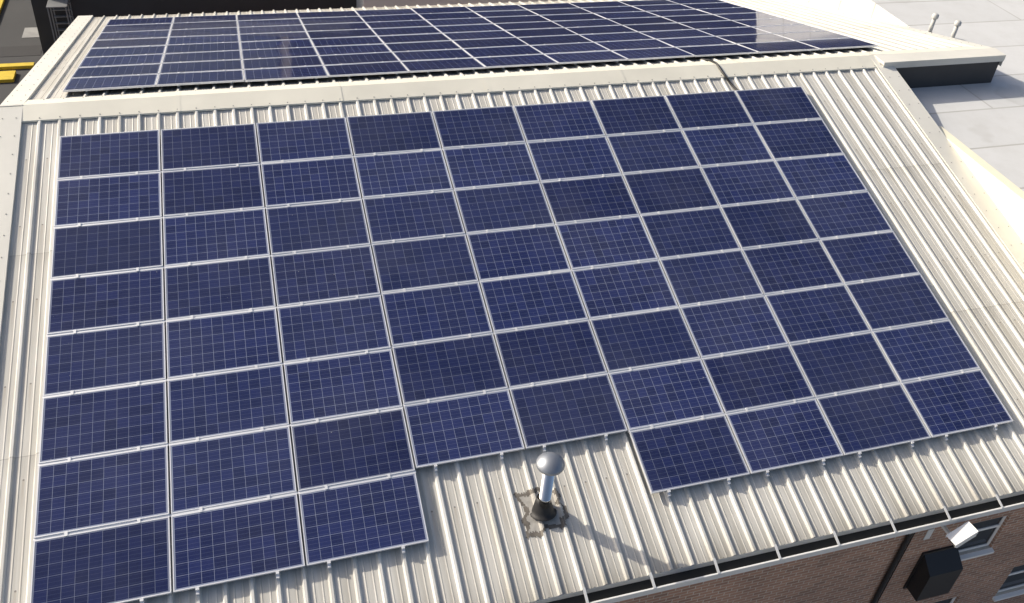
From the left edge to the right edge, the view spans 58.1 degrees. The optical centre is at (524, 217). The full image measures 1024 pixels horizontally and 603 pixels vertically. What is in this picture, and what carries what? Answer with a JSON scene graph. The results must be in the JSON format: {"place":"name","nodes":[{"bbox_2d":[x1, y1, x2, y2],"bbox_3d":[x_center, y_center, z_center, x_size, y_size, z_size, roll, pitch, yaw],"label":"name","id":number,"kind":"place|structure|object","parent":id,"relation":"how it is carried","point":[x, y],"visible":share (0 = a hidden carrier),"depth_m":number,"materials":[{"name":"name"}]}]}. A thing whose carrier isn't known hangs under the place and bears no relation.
{"place":"outdoors","nodes":[
{"label":"outdoors","id":0,"kind":"place"},
{"bbox_2d":[0,0,43,104],"bbox_3d":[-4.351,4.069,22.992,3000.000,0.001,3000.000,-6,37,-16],"label":"asphalt ground","id":1,"kind":"structure","parent":0,"point":[17,17],"depth_m":36.54,"materials":[{"name":"grey asphalt"}]},
{"bbox_2d":[0,0,34,82],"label":"yellow yard kerbs","id":2,"kind":"structure","parent":1,"relation":"on","point":[7,76],"depth_m":34.20,"materials":[{"name":"paint"}]},
{"bbox_2d":[0,27,41,56],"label":"yard covers","id":3,"kind":"object","parent":1,"relation":"on","point":[32,50],"visible":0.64,"depth_m":35.60,"materials":[{"name":"concrete"}]},
{"bbox_2d":[46,0,73,41],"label":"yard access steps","id":4,"kind":"structure","parent":1,"relation":"on","point":[59,5],"depth_m":34.02,"materials":[{"name":"grey metal"}]},
{"bbox_2d":[801,0,1023,190],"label":"flat roof","id":5,"kind":"structure","parent":1,"relation":"on","point":[984,121],"depth_m":22.89,"materials":[{"name":"grey concrete"}]},
{"bbox_2d":[927,13,938,32],"bbox_3d":[11.098,-5.277,25.030,0.240,0.585,0.240,-6,37,-16],"label":"roof vent","id":6,"kind":"object","parent":5,"relation":"on","point":[935,16],"visible":0.82,"depth_m":24.96,"materials":[{"name":"grey metal"}]},
{"bbox_2d":[951,20,961,37],"bbox_3d":[11.575,-5.024,24.745,0.240,0.585,0.240,-6,37,-16],"label":"roof vent","id":7,"kind":"object","parent":5,"relation":"on","point":[957,23],"visible":0.71,"depth_m":24.65,"materials":[{"name":"grey metal"}]},
{"bbox_3d":[0.669,0.171,22.168,21.900,8.134,20.030,-6,37,-16],"label":"building","id":8,"kind":"object","parent":1,"relation":"on","visible":0},
{"bbox_2d":[0,0,1023,340],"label":"roof verge flashings","id":9,"kind":"object","parent":8,"relation":"on","point":[54,54],"visible":0.97,"depth_m":19.05,"materials":[{"name":"beige metal"}]},
{"bbox_2d":[0,6,1021,257],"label":"roof flashing fixings","id":10,"kind":"object","parent":9,"relation":"attached to","point":[510,72],"visible":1,"depth_m":18.89,"materials":[{"name":"grey metal"}]},
{"bbox_2d":[30,86,1012,602],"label":"solar array","id":11,"kind":"object","parent":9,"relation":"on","point":[132,562],"visible":1,"depth_m":15.23,"materials":[{"name":"blue glass"}]},
{"bbox_2d":[33,118,997,602],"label":"mounting rails","id":12,"kind":"object","parent":11,"relation":"attached to","point":[317,420],"visible":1,"depth_m":15.05,"materials":[{"name":"silver metal"}]},
{"bbox_2d":[513,452,568,538],"bbox_3d":[0.314,3.811,13.022,0.725,1.277,0.718,-6,37,-16],"label":"roof vent pipe","id":13,"kind":"object","parent":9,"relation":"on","point":[544,508],"visible":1,"depth_m":13.17,"materials":[{"name":"silver metal"}]},
{"bbox_2d":[693,57,737,89],"bbox_3d":[4.326,-3.320,20.630,0.147,0.302,1.884,-10,39,-22],"label":"cable conduit","id":14,"kind":"object","parent":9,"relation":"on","point":[723,73],"visible":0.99,"depth_m":20.41,"materials":[{"name":"black plastic"}]},
{"bbox_2d":[875,48,1005,67],"bbox_3d":[9.974,-3.774,22.145,3.500,0.304,0.415,-6,37,-16],"label":"parapet cap","id":15,"kind":"object","parent":9,"relation":"on","point":[931,58],"visible":1,"depth_m":22.00,"materials":[{"name":"beige metal"}]},
{"bbox_2d":[529,490,1023,602],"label":"eave gutter","id":16,"kind":"object","parent":8,"relation":"attached to","point":[719,574],"visible":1,"depth_m":13.58,"materials":[{"name":"grey metal"}]},
{"bbox_2d":[871,533,912,602],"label":"black downpipe","id":17,"kind":"object","parent":8,"relation":"attached to","point":[892,567],"visible":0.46,"depth_m":15.03,"materials":[{"name":"black plastic"}]},
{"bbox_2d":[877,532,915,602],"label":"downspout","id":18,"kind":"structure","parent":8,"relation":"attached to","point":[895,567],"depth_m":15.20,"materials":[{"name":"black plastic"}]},
{"bbox_2d":[903,545,962,600],"bbox_3d":[6.907,5.970,15.445,0.740,1.000,0.298,-6,37,-16],"label":"wall-mounted box","id":19,"kind":"object","parent":8,"relation":"attached to","point":[935,572],"visible":0.86,"depth_m":15.29,"materials":[{"name":"black plastic"}]},
{"bbox_2d":[935,597,955,602],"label":"window","id":20,"kind":"structure","parent":8,"relation":"attached to","point":[950,600],"depth_m":16.77,"materials":[{"name":"white plastic"}]},
{"bbox_2d":[896,62,998,87],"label":"parapet wall","id":21,"kind":"structure","parent":8,"relation":"attached to","point":[943,75],"depth_m":22.33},
{"bbox_2d":[923,521,977,547],"bbox_3d":[6.726,5.039,14.526,0.481,0.743,0.533,-6,37,-16],"label":"cctv camera","id":22,"kind":"object","parent":8,"relation":"attached to","point":[962,534],"visible":0.8,"depth_m":14.26,"materials":[{"name":"white plastic"}]},
{"bbox_2d":[938,126,1023,241],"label":"cream roof upstand","id":23,"kind":"object","parent":8,"relation":"attached to","point":[1005,194],"visible":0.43,"depth_m":18.97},
{"bbox_2d":[958,516,1006,560],"bbox_3d":[7.605,5.375,15.461,1.000,0.975,0.150,-6,37,-16],"label":"first floor window","id":24,"kind":"structure","parent":8,"relation":"attached to","point":[987,532],"depth_m":15.63,"materials":[{"name":"white plastic"}]},
{"bbox_2d":[992,565,1023,601],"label":"window","id":25,"kind":"structure","parent":8,"relation":"attached to","point":[1015,578],"depth_m":17.15,"materials":[{"name":"white plastic"}]},
{"bbox_2d":[31,0,566,53],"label":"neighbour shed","id":26,"kind":"structure","parent":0,"point":[102,8],"depth_m":35.86,"materials":[{"name":"black metal"}]},
{"bbox_2d":[30,0,961,99],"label":"roof sheets","id":27,"kind":"object","parent":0,"point":[57,79],"visible":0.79,"depth_m":22.59,"materials":[{"name":"beige metal"}]},
{"bbox_2d":[63,0,877,91],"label":"solar array","id":28,"kind":"object","parent":27,"relation":"on","point":[200,46],"visible":1,"depth_m":22.59,"materials":[{"name":"blue glass"}]},
{"bbox_2d":[81,2,808,74],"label":"solar array clamps","id":29,"kind":"object","parent":28,"relation":"attached to","point":[414,34],"visible":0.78,"depth_m":22.16,"materials":[{"name":"silver metal"}]},
{"bbox_2d":[85,47,869,91],"bbox_3d":[-1.194,-4.750,23.806,17.707,2.169,7.975,-6,37,-16],"label":"solar array feet","id":30,"kind":"object","parent":27,"relation":"on","point":[474,69],"visible":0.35,"depth_m":20.01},
{"bbox_2d":[0,68,1023,602],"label":"roof sheets","id":31,"kind":"structure","parent":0,"point":[622,524],"depth_m":14.13,"materials":[{"name":"beige metal"}]},
{"bbox_2d":[0,46,981,122],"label":"roof ridge cap","id":32,"kind":"object","parent":31,"relation":"on","point":[74,108],"visible":0.99,"depth_m":18.64,"materials":[{"name":"beige metal"}]},
{"bbox_2d":[174,53,865,110],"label":"roof ridge cap laps","id":33,"kind":"object","parent":32,"relation":"attached to","point":[338,91],"visible":1,"depth_m":18.96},
{"bbox_2d":[615,507,1023,602],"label":"front brick wall","id":34,"kind":"structure","parent":0,"point":[855,574],"depth_m":14.95,"materials":[{"name":"brown brick"}]}
]}

